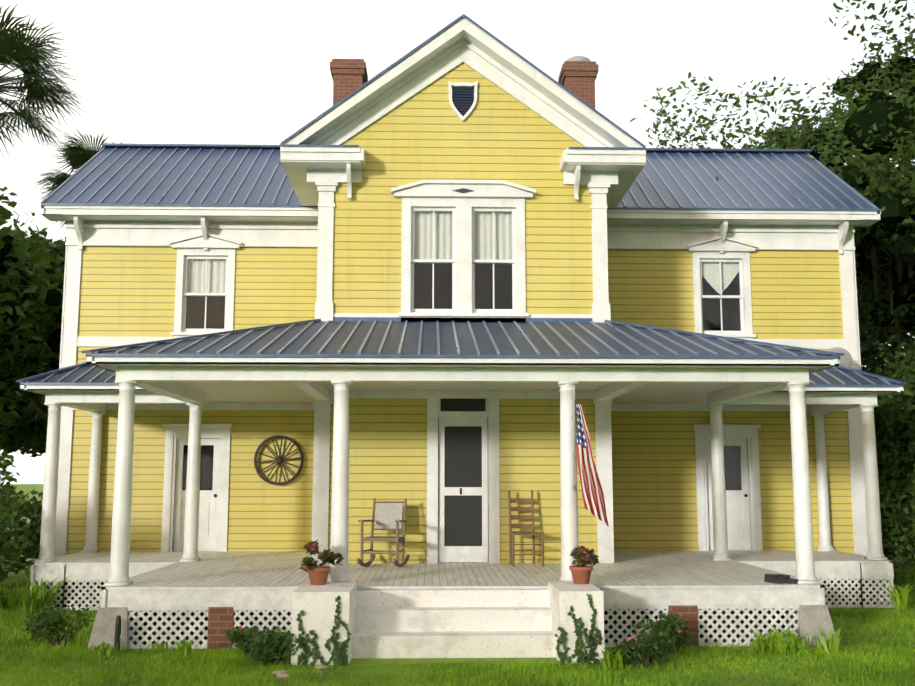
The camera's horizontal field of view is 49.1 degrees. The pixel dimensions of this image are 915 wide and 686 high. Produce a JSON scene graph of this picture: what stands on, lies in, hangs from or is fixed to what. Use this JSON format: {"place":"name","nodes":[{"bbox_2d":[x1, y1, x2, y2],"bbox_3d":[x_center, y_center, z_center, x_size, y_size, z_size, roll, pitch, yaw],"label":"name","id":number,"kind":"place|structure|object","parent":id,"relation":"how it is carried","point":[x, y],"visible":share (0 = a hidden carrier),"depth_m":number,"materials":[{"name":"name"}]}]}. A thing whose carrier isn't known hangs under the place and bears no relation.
{"place":"outdoors","nodes":[
{"label":"outdoors","id":0,"kind":"place"},
{"bbox_2d":[3,404,12,412],"bbox_3d":[-21.886,-1.313,28.304,16.376,8.488,15.132,0,-8,-1],"label":"tree foliage","id":1,"kind":"object","parent":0,"point":[6,408],"visible":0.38,"depth_m":34.40,"materials":[{"name":"green plant"}]},
{"bbox_2d":[0,0,914,483],"bbox_3d":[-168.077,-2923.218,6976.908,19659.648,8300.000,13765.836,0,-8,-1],"label":"sky","id":2,"kind":"structure","parent":0,"point":[252,72],"depth_m":7365.15,"materials":[{"name":"white"}]},
{"bbox_2d":[0,484,914,685],"bbox_3d":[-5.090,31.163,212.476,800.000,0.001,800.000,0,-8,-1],"label":"lawn","id":3,"kind":"structure","parent":0,"point":[382,662],"depth_m":10.18,"materials":[{"name":"green plant"}]},
{"bbox_2d":[0,186,18,415],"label":"tree","id":4,"kind":"object","parent":3,"relation":"on","point":[7,214],"visible":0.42,"depth_m":28.20,"materials":[{"name":"green plant"}]},
{"bbox_2d":[0,493,32,578],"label":"shrub","id":5,"kind":"object","parent":3,"relation":"on","point":[6,543],"depth_m":14.52,"materials":[{"name":"green plant"}]},
{"bbox_2d":[0,443,42,586],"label":"shrub","id":6,"kind":"object","parent":3,"relation":"on","point":[33,526],"depth_m":17.13,"materials":[{"name":"green plant"}]},
{"bbox_2d":[0,363,47,460],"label":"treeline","id":7,"kind":"object","parent":3,"relation":"on","point":[2,417],"depth_m":54.09,"materials":[{"name":"green plant"}]},
{"bbox_2d":[0,287,59,443],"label":"tree","id":8,"kind":"object","parent":3,"relation":"on","point":[53,365],"visible":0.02,"depth_m":29.56,"materials":[{"name":"green plant"}]},
{"bbox_2d":[0,325,59,456],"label":"tree","id":9,"kind":"object","parent":3,"relation":"on","point":[33,440],"depth_m":30.43,"materials":[{"name":"green plant"}]},
{"bbox_2d":[0,235,64,364],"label":"tree","id":10,"kind":"object","parent":3,"relation":"on","point":[54,297],"visible":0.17,"depth_m":22.31,"materials":[{"name":"green plant"}]},
{"bbox_2d":[0,212,66,412],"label":"tree","id":11,"kind":"object","parent":3,"relation":"on","point":[44,317],"depth_m":22.93,"materials":[{"name":"green plant"}]},
{"bbox_2d":[0,2,85,160],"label":"palm tree","id":12,"kind":"object","parent":3,"relation":"on","point":[26,57],"depth_m":32.21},
{"bbox_2d":[22,602,92,646],"bbox_3d":[-4.549,3.241,11.426,0.799,0.569,0.404,0,-8,-1],"label":"bush","id":13,"kind":"object","parent":3,"relation":"on","point":[42,618],"depth_m":11.38,"materials":[{"name":"green plant"}]},
{"bbox_2d":[30,125,121,229],"bbox_3d":[-12.915,-0.361,35.466,4.816,14.740,5.504,0,-8,-1],"label":"palm tree","id":14,"kind":"object","parent":3,"relation":"on","point":[79,155],"visible":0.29,"depth_m":35.26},
{"bbox_2d":[114,615,120,650],"bbox_3d":[-3.759,3.212,11.069,0.062,0.399,0.170,0,-8,-1],"label":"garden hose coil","id":15,"kind":"object","parent":3,"relation":"on","point":[117,640],"visible":0.81,"depth_m":11.05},
{"bbox_2d":[225,625,262,655],"bbox_3d":[-2.195,3.259,10.862,0.669,0.384,0.409,0,-8,-1],"label":"flowering bush","id":16,"kind":"object","parent":3,"relation":"on","point":[240,637],"depth_m":10.80,"materials":[{"name":"green plant"}]},
{"bbox_2d":[246,626,303,665],"bbox_3d":[-1.847,3.145,10.300,0.659,0.449,0.514,0,-8,-1],"label":"bush","id":17,"kind":"object","parent":3,"relation":"on","point":[271,642],"depth_m":10.25,"materials":[{"name":"green plant"}]},
{"bbox_2d":[272,665,327,685],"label":"lawn mushrooms","id":18,"kind":"object","parent":3,"relation":"on","point":[281,675],"visible":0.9,"depth_m":9.38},
{"bbox_2d":[291,582,604,664],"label":"porch steps","id":19,"kind":"structure","parent":3,"relation":"on","point":[503,623],"depth_m":10.72,"materials":[{"name":"white concrete"}]},
{"bbox_2d":[299,540,343,584],"bbox_3d":[-1.560,2.447,11.207,0.526,0.493,0.409,6,-10,-37],"label":"flower pot","id":20,"kind":"object","parent":19,"relation":"on","point":[318,575],"visible":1,"depth_m":11.09,"materials":[{"name":"ceramic"}]},
{"bbox_2d":[569,545,598,583],"bbox_3d":[1.415,2.479,11.211,0.336,0.431,0.360,-2,-8,12],"label":"flower pot","id":21,"kind":"object","parent":19,"relation":"on","point":[584,557],"visible":1,"depth_m":11.15,"materials":[{"name":"ceramic"}]},
{"bbox_2d":[295,593,602,665],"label":"vines","id":22,"kind":"object","parent":3,"relation":"on","point":[341,656],"visible":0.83,"depth_m":10.31,"materials":[{"name":"green plant"}]},
{"bbox_2d":[207,59,698,648],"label":"brick chimneys and piers","id":23,"kind":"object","parent":3,"relation":"on","point":[575,77],"visible":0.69,"depth_m":20.45,"materials":[{"name":"red brick"}]},
{"bbox_2d":[566,55,590,60],"bbox_3d":[2.521,-5.872,20.970,0.600,0.220,0.600,0,-8,-1],"label":"chimney cap","id":24,"kind":"object","parent":23,"relation":"on","point":[578,58],"visible":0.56,"depth_m":20.71,"materials":[{"name":"grey concrete"}]},
{"bbox_2d":[0,574,914,670],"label":"foundation weeds","id":25,"kind":"object","parent":3,"relation":"on","point":[34,599],"depth_m":11.07,"materials":[{"name":"green plant"}]},
{"bbox_2d":[87,604,836,649],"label":"concrete blocks","id":26,"kind":"structure","parent":3,"relation":"on","point":[810,618],"depth_m":11.36,"materials":[{"name":"concrete"}]},
{"bbox_2d":[30,576,894,648],"bbox_3d":[0.151,3.618,14.165,12.780,0.480,5.666,0,-8,-1],"label":"lattice skirting","id":27,"kind":"object","parent":3,"relation":"on","point":[882,602],"visible":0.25,"depth_m":11.45,"materials":[{"name":"white wood"}]},
{"bbox_2d":[47,263,880,645],"bbox_3d":[0.130,0.889,15.382,12.780,6.420,7.200,0,-8,-1],"label":"dark interior","id":28,"kind":"object","parent":3,"relation":"on","point":[503,273],"visible":0.04,"depth_m":16.70,"materials":[{"name":"black"}]},
{"bbox_2d":[611,630,679,667],"bbox_3d":[1.917,3.150,10.229,0.712,0.425,0.313,0,-8,-1],"label":"bush","id":29,"kind":"object","parent":3,"relation":"on","point":[655,641],"depth_m":10.18,"materials":[{"name":"green plant"}]},
{"bbox_2d":[631,611,694,651],"bbox_3d":[2.252,3.197,10.956,0.696,0.520,0.453,0,-8,-1],"label":"flowering bush","id":30,"kind":"object","parent":3,"relation":"on","point":[659,626],"depth_m":10.93,"materials":[{"name":"green plant"}]},
{"bbox_2d":[629,71,914,346],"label":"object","id":31,"kind":"object","parent":3,"relation":"on","point":[897,174],"depth_m":22.11,"materials":[{"name":"green plant"}]},
{"bbox_2d":[864,240,912,324],"bbox_3d":[15.763,-2.231,21.033,13.515,7.510,14.167,4,-9,-29],"label":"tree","id":32,"kind":"object","parent":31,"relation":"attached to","point":[909,258],"visible":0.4,"depth_m":21.12,"materials":[{"name":"green plant"}]},
{"bbox_2d":[726,124,914,349],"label":"tree","id":33,"kind":"object","parent":3,"relation":"on","point":[768,145],"depth_m":41.82,"materials":[{"name":"green plant"}]},
{"bbox_2d":[731,0,914,353],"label":"tree","id":34,"kind":"object","parent":3,"relation":"on","point":[898,53],"depth_m":28.97,"materials":[{"name":"green plant"}]},
{"bbox_2d":[857,278,914,564],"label":"tree","id":35,"kind":"object","parent":3,"relation":"on","point":[874,354],"depth_m":22.79,"materials":[{"name":"green plant"}]},
{"bbox_2d":[867,335,914,581],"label":"shrub","id":36,"kind":"object","parent":3,"relation":"on","point":[894,455],"depth_m":18.30,"materials":[{"name":"green plant"}]},
{"bbox_2d":[899,442,914,571],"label":"shrub","id":37,"kind":"object","parent":3,"relation":"on","point":[903,538],"visible":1,"depth_m":15.72,"materials":[{"name":"green plant"}]},
{"bbox_2d":[66,63,854,562],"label":"siding wall","id":38,"kind":"structure","parent":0,"point":[428,133],"depth_m":17.05,"materials":[{"name":"yellow wood"}]},
{"bbox_2d":[254,435,303,484],"bbox_3d":[-3.049,2.002,17.089,0.845,0.845,0.100,0,-8,-1],"label":"wagon wheel","id":39,"kind":"object","parent":38,"relation":"attached to","point":[278,460],"visible":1,"depth_m":17.07,"materials":[{"name":"wood"}]},
{"bbox_2d":[16,14,907,386],"bbox_3d":[0.123,-1.838,17.591,14.540,5.635,11.567,0,-8,-1],"label":"roof","id":40,"kind":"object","parent":38,"relation":"attached to","point":[294,200],"visible":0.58,"depth_m":18.13,"materials":[{"name":"blue metal"}]},
{"bbox_2d":[54,550,892,586],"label":"porch floor","id":41,"kind":"structure","parent":0,"point":[245,568],"depth_m":13.31,"materials":[{"name":"grey wood"}]},
{"bbox_2d":[356,498,409,566],"bbox_3d":[-1.025,2.642,13.953,0.585,0.932,0.868,-1,-8,10],"label":"rocking chair","id":42,"kind":"object","parent":41,"relation":"on","point":[388,515],"visible":1,"depth_m":14.17,"materials":[{"name":"brown wood"}]},
{"bbox_2d":[35,380,887,585],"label":"porch columns","id":43,"kind":"structure","parent":41,"relation":"on","point":[121,528],"depth_m":11.87,"materials":[{"name":"white wood"}]},
{"bbox_2d":[572,386,608,525],"bbox_3d":[1.523,1.304,11.617,0.426,1.630,0.179,-3,-8,18],"label":"flag","id":44,"kind":"object","parent":43,"relation":"attached to","point":[593,496],"visible":1,"depth_m":11.59,"materials":[{"name":"fabric"}]},
{"bbox_2d":[20,17,903,607],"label":"house trim","id":45,"kind":"structure","parent":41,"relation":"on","point":[316,175],"depth_m":15.18,"materials":[{"name":"white wood"}]},
{"bbox_2d":[25,147,890,384],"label":"roof seams","id":46,"kind":"object","parent":45,"relation":"attached to","point":[537,352],"visible":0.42,"depth_m":17.47,"materials":[{"name":"metal"}]},
{"bbox_2d":[35,364,887,403],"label":"porch ceiling","id":47,"kind":"structure","parent":45,"relation":"attached to","point":[291,392],"depth_m":14.40,"materials":[{"name":"white wood"}]},
{"bbox_2d":[20,322,903,384],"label":"porch roof","id":48,"kind":"structure","parent":45,"relation":"attached to","point":[428,342],"depth_m":12.87,"materials":[{"name":"grey metal"}]},
{"bbox_2d":[824,347,851,366],"bbox_3d":[6.489,0.446,17.097,0.397,0.725,0.377,3,-9,-23],"label":"satellite dish","id":49,"kind":"object","parent":48,"relation":"on","point":[845,360],"visible":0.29,"depth_m":17.04,"materials":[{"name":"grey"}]},
{"bbox_2d":[183,211,741,489],"bbox_3d":[0.169,0.264,16.269,9.800,4.240,2.605,0,-8,-1],"label":"window glass","id":50,"kind":"object","parent":45,"relation":"attached to","point":[451,301],"visible":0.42,"depth_m":15.25,"materials":[{"name":"clear glass"}]},
{"bbox_2d":[187,211,738,296],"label":"curtains","id":51,"kind":"object","parent":45,"relation":"attached to","point":[217,271],"depth_m":15.35,"materials":[{"name":"white fabric"}]},
{"bbox_2d":[444,426,481,545],"bbox_3d":[0.083,2.100,14.688,0.560,1.810,0.001,0,-8,-1],"label":"screen door","id":52,"kind":"structure","parent":45,"relation":"attached to","point":[463,468],"depth_m":14.70,"materials":[{"name":"black"}]},
{"bbox_2d":[451,85,474,115],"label":"gable vent louvres","id":53,"kind":"object","parent":45,"relation":"attached to","point":[463,99],"visible":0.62,"depth_m":15.45,"materials":[{"name":"blue"}]},
{"bbox_2d":[452,188,473,192],"bbox_3d":[0.087,-2.307,15.156,0.340,0.080,0.006,0,-8,-1],"label":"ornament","id":54,"kind":"object","parent":45,"relation":"attached to","point":[462,190],"visible":1,"depth_m":15.15,"materials":[{"name":"blue"}]},
{"bbox_2d":[508,490,543,566],"bbox_3d":[0.949,2.622,14.222,0.458,1.050,0.453,1,-8,-9],"label":"ladder back chair","id":55,"kind":"object","parent":41,"relation":"on","point":[533,533],"visible":1,"depth_m":14.35,"materials":[{"name":"brown wood"}]},
{"bbox_2d":[764,574,797,583],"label":"shoes on deck","id":56,"kind":"object","parent":41,"relation":"on","point":[778,578],"visible":0.94,"depth_m":11.67,"materials":[{"name":"grey"}]},
{"bbox_2d":[771,130,882,340],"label":"tree canopy","id":57,"kind":"object","parent":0,"point":[780,137],"depth_m":41.91,"materials":[{"name":"green plant"}]},
{"bbox_2d":[776,57,914,283],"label":"tree","id":58,"kind":"object","parent":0,"point":[876,96],"visible":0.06,"depth_m":29.81,"materials":[{"name":"green plant"}]},
{"bbox_2d":[804,101,914,331],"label":"tree","id":59,"kind":"object","parent":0,"point":[895,211],"visible":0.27,"depth_m":19.24,"materials":[{"name":"green plant"}]}
]}

